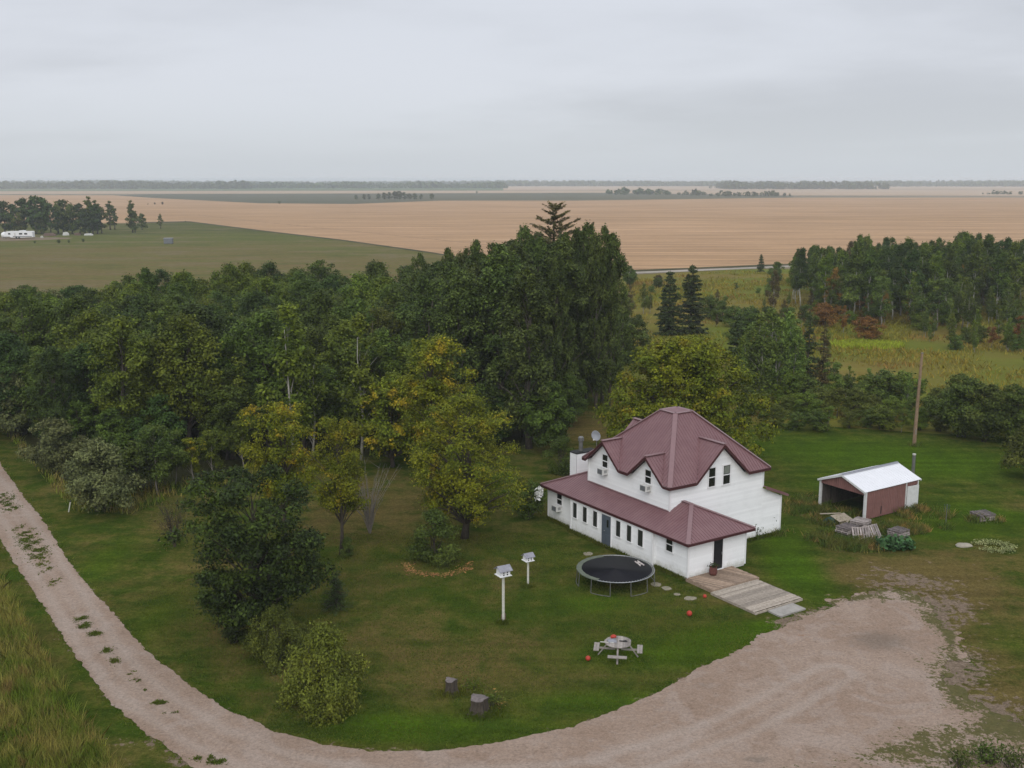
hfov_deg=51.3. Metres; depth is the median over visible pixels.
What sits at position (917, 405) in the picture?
utility pole
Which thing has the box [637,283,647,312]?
tree
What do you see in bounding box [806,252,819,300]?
aspen tree
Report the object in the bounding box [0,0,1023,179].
sky
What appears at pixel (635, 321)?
shrub
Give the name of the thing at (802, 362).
aspen tree
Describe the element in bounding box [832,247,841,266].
aspen tree
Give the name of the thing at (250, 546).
broadleaf tree
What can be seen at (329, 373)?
woodland tree
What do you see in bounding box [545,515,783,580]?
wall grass
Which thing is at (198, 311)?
woodland tree
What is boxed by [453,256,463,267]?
poplar tree
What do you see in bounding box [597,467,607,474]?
air conditioner
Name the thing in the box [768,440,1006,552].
yard weeds
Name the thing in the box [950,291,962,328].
young tree
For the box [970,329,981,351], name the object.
young tree
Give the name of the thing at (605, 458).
window
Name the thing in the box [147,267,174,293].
woodland tree
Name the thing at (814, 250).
aspen tree
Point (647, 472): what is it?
window
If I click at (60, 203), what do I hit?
distant tree
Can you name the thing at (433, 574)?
fallen leaves
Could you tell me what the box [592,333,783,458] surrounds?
willow tree
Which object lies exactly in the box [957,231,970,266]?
aspen tree
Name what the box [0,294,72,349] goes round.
woodland tree
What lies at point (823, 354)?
spruce tree
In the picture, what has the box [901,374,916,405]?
aspen tree
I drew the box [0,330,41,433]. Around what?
woodland tree
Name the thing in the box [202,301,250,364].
woodland tree
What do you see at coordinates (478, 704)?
tree stump
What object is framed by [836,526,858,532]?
pallet
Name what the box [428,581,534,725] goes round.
weeds
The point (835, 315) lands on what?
young tree
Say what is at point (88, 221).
distant tree
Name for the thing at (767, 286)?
young tree
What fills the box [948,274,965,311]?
young tree
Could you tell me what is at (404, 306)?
woodland tree
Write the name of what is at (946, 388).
shrub
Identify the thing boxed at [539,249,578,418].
poplar tree
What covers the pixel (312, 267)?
woodland tree
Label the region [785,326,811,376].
tree
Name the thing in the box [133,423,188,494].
young tree
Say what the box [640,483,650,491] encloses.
air conditioner
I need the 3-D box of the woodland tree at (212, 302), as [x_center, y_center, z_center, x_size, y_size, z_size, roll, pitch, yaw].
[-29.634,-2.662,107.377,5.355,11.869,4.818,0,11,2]
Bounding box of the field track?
[201,215,486,244]
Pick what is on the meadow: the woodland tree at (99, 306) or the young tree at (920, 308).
the young tree at (920, 308)
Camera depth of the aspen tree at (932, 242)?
214.92 m
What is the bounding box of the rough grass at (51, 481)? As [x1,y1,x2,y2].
[0,426,261,513]
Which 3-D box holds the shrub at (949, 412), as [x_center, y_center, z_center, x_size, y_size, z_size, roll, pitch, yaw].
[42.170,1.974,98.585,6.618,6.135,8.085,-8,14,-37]
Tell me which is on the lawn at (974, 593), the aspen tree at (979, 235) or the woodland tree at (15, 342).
the woodland tree at (15, 342)
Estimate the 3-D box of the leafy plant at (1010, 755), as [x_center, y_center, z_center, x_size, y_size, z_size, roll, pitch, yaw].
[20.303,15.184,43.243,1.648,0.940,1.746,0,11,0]
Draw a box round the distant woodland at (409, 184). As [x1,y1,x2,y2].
[251,180,507,187]
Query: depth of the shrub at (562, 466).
86.21 m
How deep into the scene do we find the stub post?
85.75 m
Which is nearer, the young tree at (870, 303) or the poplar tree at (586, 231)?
the poplar tree at (586, 231)
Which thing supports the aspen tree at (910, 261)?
on the meadow
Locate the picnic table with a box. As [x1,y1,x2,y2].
[593,636,642,664]
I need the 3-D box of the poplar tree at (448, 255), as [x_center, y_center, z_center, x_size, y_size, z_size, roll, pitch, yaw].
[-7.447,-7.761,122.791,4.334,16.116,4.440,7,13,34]
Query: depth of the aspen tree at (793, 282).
203.75 m
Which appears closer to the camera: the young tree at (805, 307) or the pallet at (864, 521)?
the pallet at (864, 521)
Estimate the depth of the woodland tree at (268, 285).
126.47 m
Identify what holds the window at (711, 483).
in the farmhouse
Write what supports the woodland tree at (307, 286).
on the mown field at (106, 256)
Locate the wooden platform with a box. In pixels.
[711,579,802,614]
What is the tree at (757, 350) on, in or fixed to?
on the meadow
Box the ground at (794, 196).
[0,180,1023,274]
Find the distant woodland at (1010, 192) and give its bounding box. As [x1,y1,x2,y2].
[982,190,1022,193]
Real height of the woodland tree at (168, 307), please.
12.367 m
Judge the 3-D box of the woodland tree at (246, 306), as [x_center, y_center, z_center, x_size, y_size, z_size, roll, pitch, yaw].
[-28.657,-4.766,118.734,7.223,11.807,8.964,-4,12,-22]
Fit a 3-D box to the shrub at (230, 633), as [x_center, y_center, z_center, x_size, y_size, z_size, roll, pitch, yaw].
[-14.311,12.524,54.943,1.935,1.764,2.005,-10,15,-41]
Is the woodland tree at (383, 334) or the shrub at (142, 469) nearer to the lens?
the shrub at (142, 469)
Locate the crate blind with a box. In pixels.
[164,238,172,243]
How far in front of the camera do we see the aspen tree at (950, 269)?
182.82 m
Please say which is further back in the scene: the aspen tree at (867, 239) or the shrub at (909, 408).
the aspen tree at (867, 239)
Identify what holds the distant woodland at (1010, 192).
on the stubble strip at (894, 192)
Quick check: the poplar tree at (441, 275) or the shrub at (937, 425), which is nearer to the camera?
the shrub at (937, 425)
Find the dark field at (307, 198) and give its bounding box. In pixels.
[116,193,792,203]
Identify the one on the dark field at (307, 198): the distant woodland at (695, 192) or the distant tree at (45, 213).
the distant woodland at (695, 192)
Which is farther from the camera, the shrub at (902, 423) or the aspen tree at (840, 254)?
the aspen tree at (840, 254)
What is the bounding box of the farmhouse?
[540,406,788,578]
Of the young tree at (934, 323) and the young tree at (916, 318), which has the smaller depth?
the young tree at (934, 323)
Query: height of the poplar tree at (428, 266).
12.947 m
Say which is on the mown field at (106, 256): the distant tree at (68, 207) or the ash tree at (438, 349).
the distant tree at (68, 207)
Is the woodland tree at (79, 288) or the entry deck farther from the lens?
the woodland tree at (79, 288)
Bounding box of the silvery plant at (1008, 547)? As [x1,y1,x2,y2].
[971,539,1017,553]
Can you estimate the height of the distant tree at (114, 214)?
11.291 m
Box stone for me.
[955,543,972,547]
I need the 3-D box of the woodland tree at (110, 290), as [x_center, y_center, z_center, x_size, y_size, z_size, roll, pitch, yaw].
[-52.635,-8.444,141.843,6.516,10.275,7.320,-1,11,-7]
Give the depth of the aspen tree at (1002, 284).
179.61 m
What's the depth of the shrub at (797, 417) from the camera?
101.39 m
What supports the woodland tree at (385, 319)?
on the lawn at (974, 593)
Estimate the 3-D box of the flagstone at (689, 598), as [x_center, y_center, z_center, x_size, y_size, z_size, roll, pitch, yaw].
[10.171,12.233,60.852,0.699,0.030,0.565,2,11,8]
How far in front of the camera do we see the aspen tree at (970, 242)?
203.31 m
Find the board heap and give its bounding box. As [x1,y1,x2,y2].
[820,513,851,524]
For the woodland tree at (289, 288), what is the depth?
129.69 m
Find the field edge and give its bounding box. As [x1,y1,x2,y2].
[137,221,455,256]
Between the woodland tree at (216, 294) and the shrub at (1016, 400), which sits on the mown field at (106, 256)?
the woodland tree at (216, 294)
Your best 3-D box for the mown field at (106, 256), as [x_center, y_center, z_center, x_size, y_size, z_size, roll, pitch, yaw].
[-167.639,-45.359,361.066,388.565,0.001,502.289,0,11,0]
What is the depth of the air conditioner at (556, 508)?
73.75 m
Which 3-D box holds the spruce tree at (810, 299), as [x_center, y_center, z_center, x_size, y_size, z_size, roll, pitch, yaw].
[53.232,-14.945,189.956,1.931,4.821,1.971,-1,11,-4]
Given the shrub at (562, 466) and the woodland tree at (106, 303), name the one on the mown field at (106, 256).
the woodland tree at (106, 303)
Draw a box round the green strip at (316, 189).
[0,188,502,190]
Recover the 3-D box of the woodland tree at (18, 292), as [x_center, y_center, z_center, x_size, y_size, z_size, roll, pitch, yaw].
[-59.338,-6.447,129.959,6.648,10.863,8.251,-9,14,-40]
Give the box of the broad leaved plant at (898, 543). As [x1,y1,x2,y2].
[874,533,915,551]
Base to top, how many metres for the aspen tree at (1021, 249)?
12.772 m
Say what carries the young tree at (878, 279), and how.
on the meadow
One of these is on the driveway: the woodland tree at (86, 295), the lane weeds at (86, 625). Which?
the lane weeds at (86, 625)
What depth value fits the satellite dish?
72.44 m
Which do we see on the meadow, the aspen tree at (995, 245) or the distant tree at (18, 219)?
the aspen tree at (995, 245)
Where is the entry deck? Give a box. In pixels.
[686,566,758,592]
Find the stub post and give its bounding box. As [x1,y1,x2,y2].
[911,453,915,473]
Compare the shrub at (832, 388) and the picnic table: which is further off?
the shrub at (832, 388)
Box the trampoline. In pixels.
[576,555,654,596]
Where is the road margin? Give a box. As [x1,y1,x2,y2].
[621,264,790,271]
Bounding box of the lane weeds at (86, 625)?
[0,491,226,764]
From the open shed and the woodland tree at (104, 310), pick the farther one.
the woodland tree at (104, 310)
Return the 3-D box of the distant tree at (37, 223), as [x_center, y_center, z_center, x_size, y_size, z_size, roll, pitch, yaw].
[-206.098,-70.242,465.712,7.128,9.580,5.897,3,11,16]
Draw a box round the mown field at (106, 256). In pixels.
[0,222,620,372]
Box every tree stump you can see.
[444,677,458,695]
[467,693,489,716]
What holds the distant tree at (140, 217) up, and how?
on the mown field at (106, 256)
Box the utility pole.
[912,352,923,445]
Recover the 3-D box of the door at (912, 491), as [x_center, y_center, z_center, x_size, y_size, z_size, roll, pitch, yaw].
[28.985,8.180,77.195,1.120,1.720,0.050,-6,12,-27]
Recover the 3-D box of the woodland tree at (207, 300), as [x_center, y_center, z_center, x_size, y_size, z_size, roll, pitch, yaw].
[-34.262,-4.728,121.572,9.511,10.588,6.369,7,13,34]
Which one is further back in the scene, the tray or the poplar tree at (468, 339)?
the poplar tree at (468, 339)
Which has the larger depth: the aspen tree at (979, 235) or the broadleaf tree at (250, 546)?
the aspen tree at (979, 235)
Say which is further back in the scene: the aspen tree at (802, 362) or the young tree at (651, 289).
the young tree at (651, 289)
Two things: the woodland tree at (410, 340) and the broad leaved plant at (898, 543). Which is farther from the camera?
the woodland tree at (410, 340)
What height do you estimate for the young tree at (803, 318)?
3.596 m
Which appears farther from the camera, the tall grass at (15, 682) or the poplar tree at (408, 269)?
the poplar tree at (408, 269)
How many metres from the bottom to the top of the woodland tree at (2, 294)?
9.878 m
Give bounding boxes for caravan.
[4,230,34,238]
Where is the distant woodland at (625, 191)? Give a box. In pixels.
[605,187,670,194]
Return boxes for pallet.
[835,522,858,530]
[835,529,856,534]
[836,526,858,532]
[850,516,871,524]
[850,520,870,526]
[851,526,869,539]
[864,523,880,538]
[887,530,909,535]
[888,526,909,533]
[970,509,995,516]
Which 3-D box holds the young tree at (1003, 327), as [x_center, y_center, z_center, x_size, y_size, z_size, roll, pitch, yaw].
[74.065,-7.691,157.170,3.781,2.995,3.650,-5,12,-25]
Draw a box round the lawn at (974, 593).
[0,381,1023,767]
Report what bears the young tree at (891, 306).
on the meadow
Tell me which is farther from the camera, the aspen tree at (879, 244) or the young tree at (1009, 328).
the aspen tree at (879, 244)
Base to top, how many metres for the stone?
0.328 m
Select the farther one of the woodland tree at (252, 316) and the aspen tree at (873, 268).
the aspen tree at (873, 268)
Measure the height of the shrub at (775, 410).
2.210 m
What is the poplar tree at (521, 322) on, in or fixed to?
on the lawn at (974, 593)
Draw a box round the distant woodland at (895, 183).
[869,179,1023,186]
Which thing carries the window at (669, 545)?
in the farmhouse
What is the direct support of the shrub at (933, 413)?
on the meadow
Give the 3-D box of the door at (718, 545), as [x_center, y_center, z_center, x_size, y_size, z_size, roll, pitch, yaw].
[12.487,10.231,64.594,0.740,2.060,0.093,-7,13,-33]
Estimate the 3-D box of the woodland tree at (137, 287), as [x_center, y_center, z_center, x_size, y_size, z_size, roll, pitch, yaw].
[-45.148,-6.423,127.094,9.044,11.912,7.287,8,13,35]
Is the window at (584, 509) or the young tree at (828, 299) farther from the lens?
the young tree at (828, 299)
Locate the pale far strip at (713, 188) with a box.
[503,186,1023,189]
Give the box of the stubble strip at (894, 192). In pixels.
[0,190,1023,195]
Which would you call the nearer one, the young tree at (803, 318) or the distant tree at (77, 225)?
the young tree at (803, 318)
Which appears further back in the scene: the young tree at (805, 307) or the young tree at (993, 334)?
the young tree at (805, 307)
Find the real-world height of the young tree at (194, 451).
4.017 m
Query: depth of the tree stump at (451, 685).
49.54 m
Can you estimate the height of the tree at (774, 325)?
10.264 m
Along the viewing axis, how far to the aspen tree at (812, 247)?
217.24 m
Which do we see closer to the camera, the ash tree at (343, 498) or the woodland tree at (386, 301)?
the ash tree at (343, 498)
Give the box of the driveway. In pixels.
[0,462,1023,767]
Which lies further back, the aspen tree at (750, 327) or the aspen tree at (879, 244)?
the aspen tree at (879, 244)
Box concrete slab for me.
[768,603,805,617]
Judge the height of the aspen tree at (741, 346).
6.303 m
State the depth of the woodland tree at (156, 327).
93.44 m
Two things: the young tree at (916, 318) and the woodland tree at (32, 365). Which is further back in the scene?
the young tree at (916, 318)
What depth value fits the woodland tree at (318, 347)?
97.23 m
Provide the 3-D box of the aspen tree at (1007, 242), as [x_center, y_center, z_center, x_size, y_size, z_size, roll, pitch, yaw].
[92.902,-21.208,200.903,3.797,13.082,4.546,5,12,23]
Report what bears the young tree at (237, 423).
on the lawn at (974, 593)
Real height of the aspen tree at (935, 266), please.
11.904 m
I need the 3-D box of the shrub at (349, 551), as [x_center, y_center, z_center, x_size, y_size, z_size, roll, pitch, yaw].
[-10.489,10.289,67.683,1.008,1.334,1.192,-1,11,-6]
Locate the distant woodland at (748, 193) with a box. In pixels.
[709,190,790,195]
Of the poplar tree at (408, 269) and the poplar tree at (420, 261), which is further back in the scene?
the poplar tree at (408, 269)
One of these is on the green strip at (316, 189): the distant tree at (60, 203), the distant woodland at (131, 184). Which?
the distant woodland at (131, 184)
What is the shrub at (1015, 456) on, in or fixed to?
on the lawn at (974, 593)
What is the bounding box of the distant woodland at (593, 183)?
[497,180,728,185]
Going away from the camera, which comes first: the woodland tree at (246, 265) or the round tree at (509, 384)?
the round tree at (509, 384)
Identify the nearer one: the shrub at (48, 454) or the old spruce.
the shrub at (48, 454)
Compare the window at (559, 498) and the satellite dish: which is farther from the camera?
the window at (559, 498)
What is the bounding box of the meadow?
[603,269,1023,434]
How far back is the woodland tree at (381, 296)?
120.97 m
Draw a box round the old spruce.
[529,200,580,244]
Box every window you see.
[556,493,562,506]
[572,501,577,519]
[582,505,587,523]
[592,510,597,528]
[601,453,608,469]
[615,519,621,538]
[625,524,631,542]
[636,528,643,547]
[644,468,651,485]
[664,538,673,553]
[707,466,716,488]
[722,463,730,485]
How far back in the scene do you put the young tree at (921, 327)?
163.73 m
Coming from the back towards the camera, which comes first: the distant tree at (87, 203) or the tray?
the distant tree at (87, 203)
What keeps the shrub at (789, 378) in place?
on the meadow
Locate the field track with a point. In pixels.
(347, 230)
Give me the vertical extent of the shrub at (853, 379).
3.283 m
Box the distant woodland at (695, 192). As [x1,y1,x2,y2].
[677,189,706,194]
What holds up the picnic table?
on the lawn at (974, 593)
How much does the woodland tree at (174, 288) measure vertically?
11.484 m
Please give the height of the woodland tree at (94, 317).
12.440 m
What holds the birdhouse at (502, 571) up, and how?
on the lawn at (974, 593)
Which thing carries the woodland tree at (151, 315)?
on the lawn at (974, 593)
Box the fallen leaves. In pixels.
[396,561,472,577]
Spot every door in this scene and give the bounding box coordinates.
[601,514,610,546]
[713,539,722,568]
[906,485,918,507]
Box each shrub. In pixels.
[0,366,33,436]
[15,417,94,475]
[56,436,149,514]
[103,438,168,493]
[140,490,199,551]
[215,617,248,642]
[241,602,310,675]
[275,616,369,727]
[320,572,352,615]
[339,536,353,557]
[353,458,399,533]
[400,508,461,569]
[511,478,547,519]
[541,435,574,475]
[611,319,654,364]
[623,317,652,359]
[698,295,721,317]
[710,300,728,321]
[721,304,742,326]
[731,406,749,422]
[732,388,767,415]
[735,305,761,329]
[755,305,780,331]
[757,402,768,418]
[760,404,788,425]
[764,371,811,402]
[773,395,795,416]
[780,411,808,430]
[784,374,829,405]
[789,391,823,416]
[804,409,834,430]
[806,386,841,412]
[809,302,839,325]
[817,406,836,430]
[819,382,843,402]
[825,386,845,415]
[833,387,875,417]
[836,411,859,427]
[839,375,857,396]
[842,375,876,395]
[851,315,888,339]
[853,367,907,404]
[854,408,882,428]
[868,405,898,430]
[872,369,928,405]
[874,394,907,420]
[894,409,912,432]
[905,399,915,415]
[905,406,938,429]
[919,373,1006,439]
[920,395,941,417]
[922,387,944,408]
[928,415,950,431]
[940,386,966,406]
[950,383,1022,441]
[980,383,1023,442]
[997,425,1023,470]
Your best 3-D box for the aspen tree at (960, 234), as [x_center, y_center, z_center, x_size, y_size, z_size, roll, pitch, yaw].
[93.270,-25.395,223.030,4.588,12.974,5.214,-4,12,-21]
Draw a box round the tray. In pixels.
[607,639,616,642]
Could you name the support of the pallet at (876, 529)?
on the lawn at (974, 593)
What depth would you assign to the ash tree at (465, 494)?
69.12 m
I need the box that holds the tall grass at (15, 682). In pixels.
[0,571,128,767]
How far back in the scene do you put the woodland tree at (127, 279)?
143.53 m
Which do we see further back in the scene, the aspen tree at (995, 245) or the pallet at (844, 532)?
the aspen tree at (995, 245)
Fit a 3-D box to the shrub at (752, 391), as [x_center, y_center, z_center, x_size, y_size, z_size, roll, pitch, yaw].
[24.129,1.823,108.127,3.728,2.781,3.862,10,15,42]
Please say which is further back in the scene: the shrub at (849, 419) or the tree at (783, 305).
the tree at (783, 305)
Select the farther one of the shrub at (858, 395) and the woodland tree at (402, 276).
the woodland tree at (402, 276)
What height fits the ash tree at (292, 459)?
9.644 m
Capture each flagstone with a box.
[651,582,660,586]
[661,586,671,590]
[684,596,696,599]
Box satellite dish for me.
[591,431,600,445]
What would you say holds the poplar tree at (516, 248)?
on the lawn at (974, 593)
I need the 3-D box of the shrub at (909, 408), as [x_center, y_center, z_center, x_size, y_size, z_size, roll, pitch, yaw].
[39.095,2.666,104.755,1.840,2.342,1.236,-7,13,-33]
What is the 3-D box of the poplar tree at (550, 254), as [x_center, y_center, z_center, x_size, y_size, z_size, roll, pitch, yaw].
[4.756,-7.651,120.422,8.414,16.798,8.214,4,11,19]
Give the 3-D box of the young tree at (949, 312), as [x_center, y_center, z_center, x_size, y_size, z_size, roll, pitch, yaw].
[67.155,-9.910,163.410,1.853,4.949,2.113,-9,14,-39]
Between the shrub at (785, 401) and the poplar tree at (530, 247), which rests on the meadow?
the shrub at (785, 401)
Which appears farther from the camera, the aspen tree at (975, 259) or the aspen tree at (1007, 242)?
the aspen tree at (1007, 242)
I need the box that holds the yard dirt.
[0,237,69,240]
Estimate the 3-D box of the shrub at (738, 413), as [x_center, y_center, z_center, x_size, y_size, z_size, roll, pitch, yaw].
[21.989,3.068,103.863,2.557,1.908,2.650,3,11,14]
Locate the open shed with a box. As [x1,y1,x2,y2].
[817,461,921,518]
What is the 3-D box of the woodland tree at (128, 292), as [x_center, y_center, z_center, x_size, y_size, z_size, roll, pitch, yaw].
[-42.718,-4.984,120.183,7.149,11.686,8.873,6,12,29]
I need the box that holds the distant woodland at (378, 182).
[0,179,1023,184]
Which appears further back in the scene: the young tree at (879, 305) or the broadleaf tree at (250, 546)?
the young tree at (879, 305)
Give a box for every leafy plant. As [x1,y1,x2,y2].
[457,675,485,692]
[483,688,511,711]
[753,524,765,539]
[940,740,983,767]
[964,738,1008,767]
[991,739,1023,767]
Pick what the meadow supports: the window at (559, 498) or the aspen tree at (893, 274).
the aspen tree at (893, 274)
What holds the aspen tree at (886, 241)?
on the meadow
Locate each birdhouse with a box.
[494,564,512,619]
[521,552,534,583]
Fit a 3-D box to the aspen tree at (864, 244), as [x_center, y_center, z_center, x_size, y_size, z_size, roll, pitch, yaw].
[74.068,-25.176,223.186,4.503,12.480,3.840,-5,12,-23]
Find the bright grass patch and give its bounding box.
[830,338,904,348]
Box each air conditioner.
[551,504,561,511]
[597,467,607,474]
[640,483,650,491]
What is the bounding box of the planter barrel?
[707,562,719,575]
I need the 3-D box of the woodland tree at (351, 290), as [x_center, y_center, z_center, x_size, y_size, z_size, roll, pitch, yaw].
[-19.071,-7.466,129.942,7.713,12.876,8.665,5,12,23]
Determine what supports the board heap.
on the lawn at (974, 593)
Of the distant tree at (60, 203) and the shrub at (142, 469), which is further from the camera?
the distant tree at (60, 203)
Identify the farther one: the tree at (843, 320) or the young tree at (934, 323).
the tree at (843, 320)
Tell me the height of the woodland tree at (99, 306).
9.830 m
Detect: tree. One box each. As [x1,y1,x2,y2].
[0,200,11,231]
[0,204,17,230]
[0,291,15,309]
[0,292,26,332]
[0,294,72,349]
[0,310,24,335]
[0,328,30,414]
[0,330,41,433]
[1,284,44,298]
[1,345,44,393]
[4,287,34,309]
[8,347,104,418]
[9,296,76,348]
[10,197,32,229]
[11,212,26,230]
[17,285,41,305]
[22,354,56,429]
[23,195,47,233]
[25,346,83,450]
[26,293,111,349]
[28,197,50,232]
[33,213,46,233]
[34,288,64,302]
[37,202,60,232]
[40,291,58,324]
[43,339,121,424]
[50,201,63,233]
[50,304,140,394]
[53,285,100,305]
[57,199,73,231]
[59,399,97,449]
[60,212,72,231]
[60,314,104,421]
[61,204,78,233]
[69,203,89,233]
[73,288,112,312]
[74,208,94,233]
[75,285,100,306]
[78,312,169,438]
[83,196,94,232]
[88,206,101,233]
[90,200,102,233]
[91,407,135,466]
[93,282,117,301]
[94,302,113,315]
[95,206,108,232]
[95,299,113,308]
[100,292,154,316]
[100,309,111,321]
[104,201,117,229]
[104,279,120,286]
[104,308,210,405]
[105,280,159,303]
[107,272,149,296]
[108,206,118,228]
[110,288,151,319]
[112,292,160,408]
[124,200,135,232]
[125,393,187,461]
[128,299,184,332]
[129,212,141,232]
[131,267,164,295]
[132,311,247,452]
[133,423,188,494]
[137,213,147,229]
[140,300,239,436]
[145,314,193,430]
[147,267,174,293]
[148,300,243,442]
[156,294,197,312]
[157,214,163,228]
[157,281,195,304]
[157,460,342,633]
[158,292,195,304]
[159,269,208,302]
[160,428,191,483]
[170,437,206,478]
[192,367,267,459]
[193,277,212,298]
[195,395,248,459]
[196,297,224,310]
[198,429,225,478]
[199,307,306,446]
[200,262,267,303]
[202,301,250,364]
[203,299,222,318]
[204,290,233,304]
[214,284,243,302]
[214,337,273,436]
[220,419,256,466]
[222,291,243,315]
[223,310,242,354]
[225,259,275,287]
[226,308,281,421]
[230,274,291,314]
[232,288,282,318]
[235,400,327,537]
[253,259,287,283]
[254,292,283,310]
[254,300,316,447]
[262,304,278,320]
[266,350,350,451]
[267,323,344,434]
[274,280,289,288]
[275,283,302,301]
[276,304,310,323]
[278,266,307,283]
[283,276,328,311]
[286,346,332,459]
[287,271,319,289]
[290,259,344,282]
[295,287,352,410]
[295,415,378,554]
[310,288,351,310]
[312,313,344,417]
[314,266,350,285]
[314,273,348,294]
[315,318,379,436]
[327,311,387,459]
[328,295,394,371]
[329,277,349,293]
[329,294,344,312]
[331,271,373,305]
[333,296,351,307]
[340,305,418,382]
[341,328,413,418]
[356,373,429,467]
[361,274,392,312]
[362,259,395,283]
[365,280,405,310]
[365,294,400,314]
[369,301,431,370]
[370,285,420,342]
[372,343,435,445]
[391,191,397,198]
[392,272,411,284]
[392,272,452,406]
[392,338,454,434]
[394,332,479,501]
[395,265,413,283]
[396,191,402,199]
[397,264,407,281]
[398,270,435,310]
[404,391,533,538]
[408,251,431,283]
[419,271,469,339]
[421,262,433,282]
[423,259,481,411]
[426,261,440,280]
[428,268,504,433]
[438,247,456,274]
[446,272,504,392]
[451,261,483,382]
[453,242,542,430]
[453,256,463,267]
[456,246,470,268]
[457,400,497,451]
[464,239,486,359]
[478,241,550,382]
[478,265,561,448]
[482,256,549,409]
[486,240,494,255]
[486,395,515,445]
[504,239,517,247]
[505,380,532,436]
[516,223,538,266]
[517,380,577,451]
[524,237,549,253]
[528,231,550,245]
[529,236,554,347]
[534,240,606,392]
[536,242,577,293]
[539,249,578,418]
[553,373,589,426]
[555,229,579,368]
[570,226,587,350]
[572,220,594,398]
[573,235,620,409]
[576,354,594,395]
[583,223,623,402]
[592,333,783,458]
[597,232,636,405]
[617,294,634,321]
[622,266,637,285]
[627,285,636,311]
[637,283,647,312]
[647,293,652,309]
[648,285,655,292]
[652,270,684,335]
[652,277,662,287]
[673,264,710,334]
[722,320,742,346]
[724,315,747,372]
[735,336,748,389]
[739,334,758,383]
[741,312,774,391]
[743,322,786,368]
[745,306,786,395]
[756,254,764,271]
[764,278,774,296]
[765,269,780,307]
[767,262,784,280]
[767,317,797,391]
[779,300,787,324]
[780,310,805,373]
[781,306,802,327]
[785,256,798,298]
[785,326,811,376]
[788,259,801,303]
[790,321,798,352]
[793,247,809,305]
[797,307,805,325]
[798,315,820,384]
[798,347,810,380]
[799,304,819,329]
[804,244,816,273]
[806,247,818,288]
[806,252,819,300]
[807,287,813,311]
[808,247,826,286]
[809,281,825,306]
[812,325,835,386]
[815,250,834,301]
[822,267,842,300]
[822,328,832,351]
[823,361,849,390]
[824,279,840,316]
[826,247,835,275]
[830,304,848,319]
[831,249,851,281]
[831,275,848,321]
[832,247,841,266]
[833,249,849,279]
[839,305,849,331]
[839,310,856,323]
[840,273,861,309]
[844,241,870,313]
[845,365,855,387]
[847,241,854,256]
[850,237,863,251]
[855,295,873,316]
[858,249,879,293]
[860,244,881,308]
[860,305,877,318]
[863,234,872,248]
[863,237,870,252]
[864,241,876,251]
[864,367,872,394]
[870,270,888,295]
[871,275,894,324]
[871,276,893,319]
[875,242,881,250]
[875,288,895,323]
[878,245,900,284]
[880,236,890,247]
[881,375,904,395]
[882,290,890,322]
[888,258,905,319]
[889,236,896,244]
[891,242,907,309]
[895,272,909,314]
[898,246,927,319]
[900,248,923,287]
[901,272,926,314]
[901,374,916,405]
[904,237,914,258]
[910,311,932,330]
[911,285,926,315]
[913,277,954,329]
[917,241,934,271]
[917,247,933,310]
[919,311,927,333]
[920,246,934,308]
[922,309,931,336]
[926,250,945,315]
[927,326,933,339]
[929,240,934,253]
[931,313,939,335]
[933,245,947,279]
[934,303,961,324]
[936,237,946,245]
[940,242,958,283]
[940,302,951,323]
[941,247,959,300]
[945,313,956,340]
[946,304,957,329]
[947,334,964,349]
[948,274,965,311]
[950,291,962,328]
[952,236,961,259]
[953,231,962,255]
[955,255,977,300]
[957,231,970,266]
[959,284,982,327]
[959,327,971,335]
[960,240,984,265]
[961,243,985,303]
[961,333,972,342]
[963,307,982,326]
[964,239,972,256]
[968,240,988,305]
[968,278,980,303]
[970,309,981,331]
[970,325,989,342]
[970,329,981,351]
[971,321,978,349]
[975,233,982,241]
[979,267,992,312]
[980,257,998,296]
[982,233,998,305]
[986,252,1012,318]
[986,326,1000,347]
[990,242,999,266]
[994,309,1004,335]
[995,239,1003,298]
[998,236,1012,255]
[998,334,1012,348]
[1000,322,1019,339]
[1002,317,1017,350]
[1003,240,1023,298]
[1005,310,1023,328]
[1007,242,1023,307]
[1008,339,1023,350]
[1009,315,1023,338]
[1016,304,1023,329]
[1017,320,1023,351]
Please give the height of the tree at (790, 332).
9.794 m
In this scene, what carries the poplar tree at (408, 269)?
on the lawn at (974, 593)
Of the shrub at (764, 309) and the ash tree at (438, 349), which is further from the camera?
the shrub at (764, 309)
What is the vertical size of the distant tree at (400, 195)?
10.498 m
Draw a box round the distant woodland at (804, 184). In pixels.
[709,180,889,188]
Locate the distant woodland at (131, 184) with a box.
[0,180,257,188]

